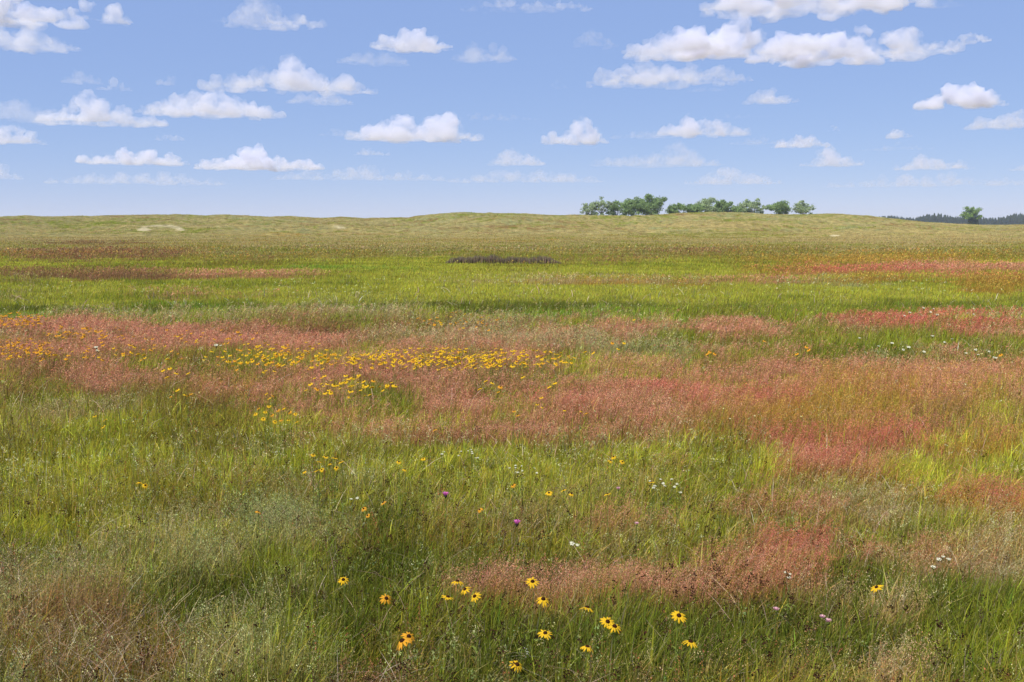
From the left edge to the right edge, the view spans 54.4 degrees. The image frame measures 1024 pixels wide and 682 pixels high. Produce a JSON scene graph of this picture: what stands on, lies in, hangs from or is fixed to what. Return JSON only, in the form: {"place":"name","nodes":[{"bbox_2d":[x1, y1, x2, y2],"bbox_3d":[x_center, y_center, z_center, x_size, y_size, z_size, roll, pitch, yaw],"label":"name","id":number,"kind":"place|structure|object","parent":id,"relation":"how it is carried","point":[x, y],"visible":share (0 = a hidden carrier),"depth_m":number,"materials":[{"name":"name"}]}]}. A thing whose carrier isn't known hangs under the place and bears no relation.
{"place":"outdoors","nodes":[
{"label":"outdoors","id":0,"kind":"place"},
{"bbox_2d":[0,212,1023,681],"bbox_3d":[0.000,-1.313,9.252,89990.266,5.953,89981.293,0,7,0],"label":"ground","id":1,"kind":"structure","parent":0,"point":[480,224],"depth_m":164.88,"materials":[{"name":"green plant"}]},
{"bbox_2d":[141,484,148,539],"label":"black eyed susan","id":2,"kind":"object","parent":1,"relation":"on","point":[145,485],"visible":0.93,"depth_m":6.16,"materials":[{"name":"yellow plant"}]},
{"bbox_2d":[255,510,264,555],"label":"black eyed susan","id":3,"kind":"object","parent":1,"relation":"on","point":[258,511],"visible":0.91,"depth_m":5.91,"materials":[{"name":"orange plant"}]},
{"bbox_2d":[0,312,576,413],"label":"yellow flowers","id":4,"kind":"object","parent":1,"relation":"on","point":[354,363],"visible":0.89,"depth_m":13.18,"materials":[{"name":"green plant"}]},
{"bbox_2d":[310,454,315,508],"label":"black eyed susan","id":5,"kind":"object","parent":1,"relation":"on","point":[312,455],"visible":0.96,"depth_m":6.97,"materials":[{"name":"yellow plant"}]},
{"bbox_2d":[314,470,320,529],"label":"black eyed susan","id":6,"kind":"object","parent":1,"relation":"on","point":[318,495],"visible":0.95,"depth_m":6.73,"materials":[{"name":"yellow plant"}]},
{"bbox_2d":[320,468,328,530],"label":"black eyed susan","id":7,"kind":"object","parent":1,"relation":"on","point":[321,469],"visible":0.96,"depth_m":6.79,"materials":[{"name":"yellow plant"}]},
{"bbox_2d":[330,466,338,520],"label":"black eyed susan","id":8,"kind":"object","parent":1,"relation":"on","point":[337,468],"visible":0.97,"depth_m":6.85,"materials":[{"name":"yellow plant"}]},
{"bbox_2d":[335,461,344,529],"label":"black eyed susan","id":9,"kind":"object","parent":1,"relation":"on","point":[343,490],"visible":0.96,"depth_m":6.79,"materials":[{"name":"yellow plant"}]},
{"bbox_2d":[338,577,351,655],"bbox_3d":[-0.782,1.332,4.647,0.060,0.456,0.094,0,7,0],"label":"black eyed susan","id":10,"kind":"object","parent":1,"relation":"on","point":[343,579],"visible":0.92,"depth_m":4.65,"materials":[{"name":"yellow plant"}]},
{"bbox_2d":[348,498,355,539],"bbox_3d":[-1.010,1.191,6.240,0.078,0.426,0.093,4,8,31],"label":"yarrow","id":11,"kind":"object","parent":1,"relation":"on","point":[351,521],"visible":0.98,"depth_m":6.22,"materials":[{"name":"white plant"}]},
{"bbox_2d":[356,513,369,569],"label":"black eyed susan","id":12,"kind":"object","parent":1,"relation":"on","point":[367,537],"visible":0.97,"depth_m":5.92,"materials":[{"name":"orange plant"}]},
{"bbox_2d":[359,507,367,540],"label":"black eyed susan","id":13,"kind":"object","parent":1,"relation":"on","point":[364,508],"visible":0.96,"depth_m":6.04,"materials":[{"name":"orange plant"}]},
{"bbox_2d":[378,501,389,557],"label":"black eyed susan","id":14,"kind":"object","parent":1,"relation":"on","point":[383,517],"visible":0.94,"depth_m":5.90,"materials":[{"name":"orange plant"}]},
{"bbox_2d":[379,594,390,673],"bbox_3d":[-0.563,1.354,4.437,0.089,0.455,0.050,-7,9,-44],"label":"black eyed susan","id":15,"kind":"object","parent":1,"relation":"on","point":[386,598],"visible":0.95,"depth_m":4.42,"materials":[{"name":"orange plant"}]},
{"bbox_2d":[397,638,412,681],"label":"black eyed susan","id":16,"kind":"object","parent":1,"relation":"on","point":[402,641],"visible":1,"depth_m":3.84,"materials":[{"name":"orange plant"}]},
{"bbox_2d":[401,632,414,681],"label":"black eyed susan","id":17,"kind":"object","parent":1,"relation":"on","point":[408,636],"visible":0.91,"depth_m":4.01,"materials":[{"name":"orange plant"}]},
{"bbox_2d":[440,491,448,562],"bbox_3d":[-0.419,1.154,6.068,0.073,0.486,0.083,3,7,21],"label":"thistle","id":18,"kind":"object","parent":1,"relation":"on","point":[446,494],"visible":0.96,"depth_m":6.05,"materials":[{"name":"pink plant"}]},
{"bbox_2d":[441,595,457,681],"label":"black eyed susan","id":19,"kind":"object","parent":1,"relation":"on","point":[447,597],"visible":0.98,"depth_m":4.49,"materials":[{"name":"yellow plant"}]},
{"bbox_2d":[440,579,463,649],"bbox_3d":[-0.288,1.339,4.727,0.122,0.425,0.087,0,7,0],"label":"black eyed susan","id":20,"kind":"object","parent":1,"relation":"on","point":[458,581],"visible":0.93,"depth_m":4.71,"materials":[{"name":"yellow plant"}]},
{"bbox_2d":[461,587,474,657],"bbox_3d":[-0.208,1.353,4.668,0.072,0.409,0.070,-4,8,-28],"label":"black eyed susan","id":21,"kind":"object","parent":1,"relation":"on","point":[465,589],"visible":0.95,"depth_m":4.65,"materials":[{"name":"yellow plant"}]},
{"bbox_2d":[471,592,481,679],"bbox_3d":[-0.157,1.346,4.379,0.050,0.485,0.098,0,7,0],"label":"black eyed susan","id":22,"kind":"object","parent":1,"relation":"on","point":[475,596],"visible":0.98,"depth_m":4.37,"materials":[{"name":"yellow plant"}]},
{"bbox_2d":[473,508,483,552],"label":"black eyed susan","id":23,"kind":"object","parent":1,"relation":"on","point":[479,510],"visible":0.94,"depth_m":5.99,"materials":[{"name":"orange plant"}]},
{"bbox_2d":[444,254,561,263],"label":"reeds","id":24,"kind":"object","parent":1,"relation":"on","point":[489,258],"visible":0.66,"depth_m":51.52,"materials":[{"name":"plant"}]},
{"bbox_2d":[0,294,1020,681],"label":"sage herbs","id":25,"kind":"object","parent":1,"relation":"on","point":[258,494],"visible":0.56,"depth_m":6.10,"materials":[{"name":"green plant"}]},
{"bbox_2d":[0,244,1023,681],"bbox_3d":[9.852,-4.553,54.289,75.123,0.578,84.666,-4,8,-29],"label":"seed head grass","id":26,"kind":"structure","parent":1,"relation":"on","point":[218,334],"depth_m":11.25,"materials":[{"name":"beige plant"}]},
{"bbox_2d":[0,306,1023,681],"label":"rusty dock","id":27,"kind":"object","parent":1,"relation":"on","point":[502,498],"visible":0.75,"depth_m":7.05,"materials":[{"name":"brown plant"}]},
{"bbox_2d":[0,275,1023,681],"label":"yellow green florets","id":28,"kind":"object","parent":1,"relation":"on","point":[454,457],"visible":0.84,"depth_m":7.89,"materials":[{"name":"plant"}]},
{"bbox_2d":[0,285,1023,681],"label":"dry straw","id":29,"kind":"object","parent":1,"relation":"on","point":[74,623],"visible":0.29,"depth_m":5.71,"materials":[{"name":"beige plant"}]},
{"bbox_2d":[2,309,1023,681],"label":"dark seed heads","id":30,"kind":"object","parent":1,"relation":"on","point":[716,575],"visible":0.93,"depth_m":4.97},
{"bbox_2d":[510,484,516,538],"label":"black eyed susan","id":31,"kind":"object","parent":1,"relation":"on","point":[513,485],"visible":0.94,"depth_m":6.36,"materials":[{"name":"orange plant"}]},
{"bbox_2d":[510,467,516,511],"bbox_3d":[0.015,1.103,7.031,0.058,0.429,0.091,-4,8,-28],"label":"yarrow","id":32,"kind":"object","parent":1,"relation":"on","point":[515,490],"visible":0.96,"depth_m":7.04,"materials":[{"name":"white plant"}]},
{"bbox_2d":[509,660,522,681],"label":"black eyed susan","id":33,"kind":"object","parent":1,"relation":"on","point":[517,664],"visible":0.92,"depth_m":3.94,"materials":[{"name":"yellow plant"}]},
{"bbox_2d":[512,520,522,590],"bbox_3d":[0.026,1.223,5.505,0.097,0.489,0.075,-5,9,-38],"label":"thistle","id":34,"kind":"object","parent":1,"relation":"on","point":[516,524],"visible":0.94,"depth_m":5.50,"materials":[{"name":"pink plant"}]},
{"bbox_2d":[516,577,539,642],"bbox_3d":[0.083,1.346,4.785,0.085,0.402,0.129,6,9,42],"label":"black eyed susan","id":35,"kind":"object","parent":1,"relation":"on","point":[533,582],"visible":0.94,"depth_m":4.78,"materials":[{"name":"yellow plant"}]},
{"bbox_2d":[536,597,550,680],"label":"black eyed susan","id":36,"kind":"object","parent":1,"relation":"on","point":[544,599],"visible":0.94,"depth_m":4.37,"materials":[{"name":"yellow plant"}]},
{"bbox_2d":[538,630,552,681],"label":"black eyed susan","id":37,"kind":"object","parent":1,"relation":"on","point":[544,633],"visible":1,"depth_m":4.01,"materials":[{"name":"yellow plant"}]},
{"bbox_2d":[545,491,552,533],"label":"black eyed susan","id":38,"kind":"object","parent":1,"relation":"on","point":[549,493],"visible":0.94,"depth_m":6.06,"materials":[{"name":"yellow plant"}]},
{"bbox_2d":[566,493,572,537],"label":"black eyed susan","id":39,"kind":"object","parent":1,"relation":"on","point":[571,494],"visible":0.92,"depth_m":6.41,"materials":[{"name":"yellow plant"}]},
{"bbox_2d":[570,544,579,588],"bbox_3d":[0.341,1.302,5.347,0.058,0.434,0.091,-4,8,-28],"label":"yarrow","id":40,"kind":"object","parent":1,"relation":"on","point":[577,545],"visible":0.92,"depth_m":5.35,"materials":[{"name":"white plant"}]},
{"bbox_2d":[580,645,592,681],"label":"black eyed susan","id":41,"kind":"object","parent":1,"relation":"on","point":[585,647],"visible":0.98,"depth_m":3.94,"materials":[{"name":"yellow plant"}]},
{"bbox_2d":[580,605,593,664],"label":"black eyed susan","id":42,"kind":"object","parent":1,"relation":"on","point":[587,607],"visible":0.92,"depth_m":4.47,"materials":[{"name":"yellow plant"}]},
{"bbox_2d":[580,202,595,214],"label":"cottonwood tree","id":43,"kind":"object","parent":1,"relation":"on","point":[586,209],"visible":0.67,"depth_m":368.61,"materials":[{"name":"green plant"}]},
{"bbox_2d":[589,196,613,214],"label":"cottonwood tree","id":44,"kind":"object","parent":1,"relation":"on","point":[598,204],"visible":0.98,"depth_m":362.38,"materials":[{"name":"green plant"}]},
{"bbox_2d":[601,493,609,560],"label":"black eyed susan","id":45,"kind":"object","parent":1,"relation":"on","point":[607,516],"visible":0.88,"depth_m":6.07,"materials":[{"name":"yellow plant"}]},
{"bbox_2d":[598,617,618,679],"bbox_3d":[0.425,1.397,4.318,0.096,0.403,0.053,-2,7,-13],"label":"black eyed susan","id":46,"kind":"object","parent":1,"relation":"on","point":[606,622],"visible":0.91,"depth_m":4.30,"materials":[{"name":"yellow plant"}]},
{"bbox_2d":[607,623,620,681],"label":"black eyed susan","id":47,"kind":"object","parent":1,"relation":"on","point":[614,627],"visible":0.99,"depth_m":4.17,"materials":[{"name":"yellow plant"}]},
{"bbox_2d":[606,200,628,215],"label":"cottonwood tree","id":48,"kind":"object","parent":1,"relation":"on","point":[614,207],"visible":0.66,"depth_m":365.97,"materials":[{"name":"green plant"}]},
{"bbox_2d":[615,460,626,497],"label":"black eyed susan","id":49,"kind":"object","parent":1,"relation":"on","point":[622,462],"visible":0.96,"depth_m":6.83,"materials":[{"name":"yellow plant"}]},
{"bbox_2d":[620,196,648,215],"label":"cottonwood tree","id":50,"kind":"object","parent":1,"relation":"on","point":[629,205],"visible":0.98,"depth_m":357.42,"materials":[{"name":"green plant"}]},
{"bbox_2d":[634,522,639,560],"bbox_3d":[0.733,1.249,5.939,0.061,0.347,0.097,0,7,0],"label":"clover","id":51,"kind":"object","parent":1,"relation":"on","point":[636,523],"visible":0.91,"depth_m":5.94,"materials":[{"name":"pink plant"}]},
{"bbox_2d":[634,193,667,214],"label":"cottonwood tree","id":52,"kind":"object","parent":1,"relation":"on","point":[655,206],"visible":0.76,"depth_m":363.31,"materials":[{"name":"green plant"}]},
{"bbox_2d":[649,485,656,517],"bbox_3d":[0.942,1.163,6.659,0.078,0.415,0.093,4,8,31],"label":"yarrow","id":53,"kind":"object","parent":1,"relation":"on","point":[654,502],"visible":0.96,"depth_m":6.63,"materials":[{"name":"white plant"}]},
{"bbox_2d":[665,203,680,213],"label":"cottonwood tree","id":54,"kind":"object","parent":1,"relation":"on","point":[673,208],"visible":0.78,"depth_m":367.49,"materials":[{"name":"green plant"}]},
{"bbox_2d":[669,610,686,681],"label":"black eyed susan","id":55,"kind":"object","parent":1,"relation":"on","point":[678,615],"visible":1,"depth_m":4.25,"materials":[{"name":"yellow plant"}]},
{"bbox_2d":[683,639,696,681],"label":"black eyed susan","id":56,"kind":"object","parent":1,"relation":"on","point":[690,642],"visible":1,"depth_m":4.07,"materials":[{"name":"yellow plant"}]},
{"bbox_2d":[677,203,706,212],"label":"cottonwood tree","id":57,"kind":"object","parent":1,"relation":"on","point":[689,208],"visible":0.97,"depth_m":357.47,"materials":[{"name":"green plant"}]},
{"bbox_2d":[694,197,719,211],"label":"cottonwood tree","id":58,"kind":"object","parent":1,"relation":"on","point":[708,203],"visible":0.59,"depth_m":365.28,"materials":[{"name":"green plant"}]},
{"bbox_2d":[714,199,743,211],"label":"cottonwood tree","id":59,"kind":"object","parent":1,"relation":"on","point":[723,205],"visible":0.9,"depth_m":358.90,"materials":[{"name":"green plant"}]},
{"bbox_2d":[735,202,751,212],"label":"cottonwood tree","id":60,"kind":"object","parent":1,"relation":"on","point":[744,208],"visible":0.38,"depth_m":367.19,"materials":[{"name":"green plant"}]},
{"bbox_2d":[739,198,769,213],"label":"cottonwood tree","id":61,"kind":"object","parent":1,"relation":"on","point":[756,206],"visible":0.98,"depth_m":361.35,"materials":[{"name":"green plant"}]},
{"bbox_2d":[765,607,785,653],"bbox_3d":[1.218,1.404,4.624,0.106,0.348,0.082,0,7,0],"label":"clover","id":62,"kind":"object","parent":1,"relation":"on","point":[776,609],"visible":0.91,"depth_m":4.62,"materials":[{"name":"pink plant"}]},
{"bbox_2d":[765,200,792,213],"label":"cottonwood tree","id":63,"kind":"object","parent":1,"relation":"on","point":[782,207],"visible":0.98,"depth_m":359.05,"materials":[{"name":"green plant"}]},
{"bbox_2d":[781,572,789,623],"bbox_3d":[1.350,1.359,4.936,0.074,0.436,0.067,1,7,8],"label":"yarrow","id":64,"kind":"object","parent":1,"relation":"on","point":[783,601],"visible":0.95,"depth_m":4.95,"materials":[{"name":"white plant"}]},
{"bbox_2d":[779,576,793,633],"bbox_3d":[1.377,1.376,5.001,0.058,0.392,0.091,-4,8,-28],"label":"yarrow","id":65,"kind":"object","parent":1,"relation":"on","point":[787,605],"visible":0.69,"depth_m":5.01,"materials":[{"name":"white plant"}]},
{"bbox_2d":[792,200,815,213],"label":"cottonwood tree","id":66,"kind":"object","parent":1,"relation":"on","point":[802,207],"visible":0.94,"depth_m":365.92,"materials":[{"name":"green plant"}]},
{"bbox_2d":[814,615,825,663],"bbox_3d":[1.403,1.414,4.539,0.060,0.348,0.102,1,7,9],"label":"clover","id":67,"kind":"object","parent":1,"relation":"on","point":[822,617],"visible":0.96,"depth_m":4.53,"materials":[{"name":"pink plant"}]},
{"bbox_2d":[823,618,834,666],"bbox_3d":[1.428,1.420,4.490,0.108,0.350,0.060,-3,8,-26],"label":"clover","id":68,"kind":"object","parent":1,"relation":"on","point":[828,621],"visible":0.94,"depth_m":4.48,"materials":[{"name":"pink plant"}]},
{"bbox_2d":[859,585,883,661],"bbox_3d":[1.658,1.347,4.622,0.079,0.468,0.126,-2,7,-14],"label":"black eyed susan","id":69,"kind":"object","parent":1,"relation":"on","point":[875,587],"visible":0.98,"depth_m":4.58,"materials":[{"name":"yellow plant"}]},
{"bbox_2d":[934,558,943,601],"bbox_3d":[2.245,1.339,5.231,0.066,0.412,0.076,0,7,0],"label":"yarrow","id":70,"kind":"object","parent":1,"relation":"on","point":[937,576],"visible":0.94,"depth_m":5.21,"materials":[{"name":"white plant"}]},
{"bbox_2d":[882,212,1023,224],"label":"distant woods","id":71,"kind":"object","parent":1,"relation":"on","point":[1013,219],"visible":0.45,"depth_m":1261.29,"materials":[{"name":"green plant"}]},
{"bbox_2d":[959,206,982,218],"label":"cottonwood tree","id":72,"kind":"object","parent":1,"relation":"on","point":[972,211],"visible":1,"depth_m":671.39,"materials":[{"name":"green plant"}]},
{"bbox_2d":[967,217,975,223],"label":"juniper","id":73,"kind":"object","parent":1,"relation":"on","point":[970,221],"visible":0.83,"depth_m":669.79,"materials":[{"name":"green plant"}]},
{"bbox_2d":[0,0,1023,218],"label":"sky","id":74,"kind":"structure","parent":0,"point":[302,108],"materials":[{"name":"blue"}]}
]}

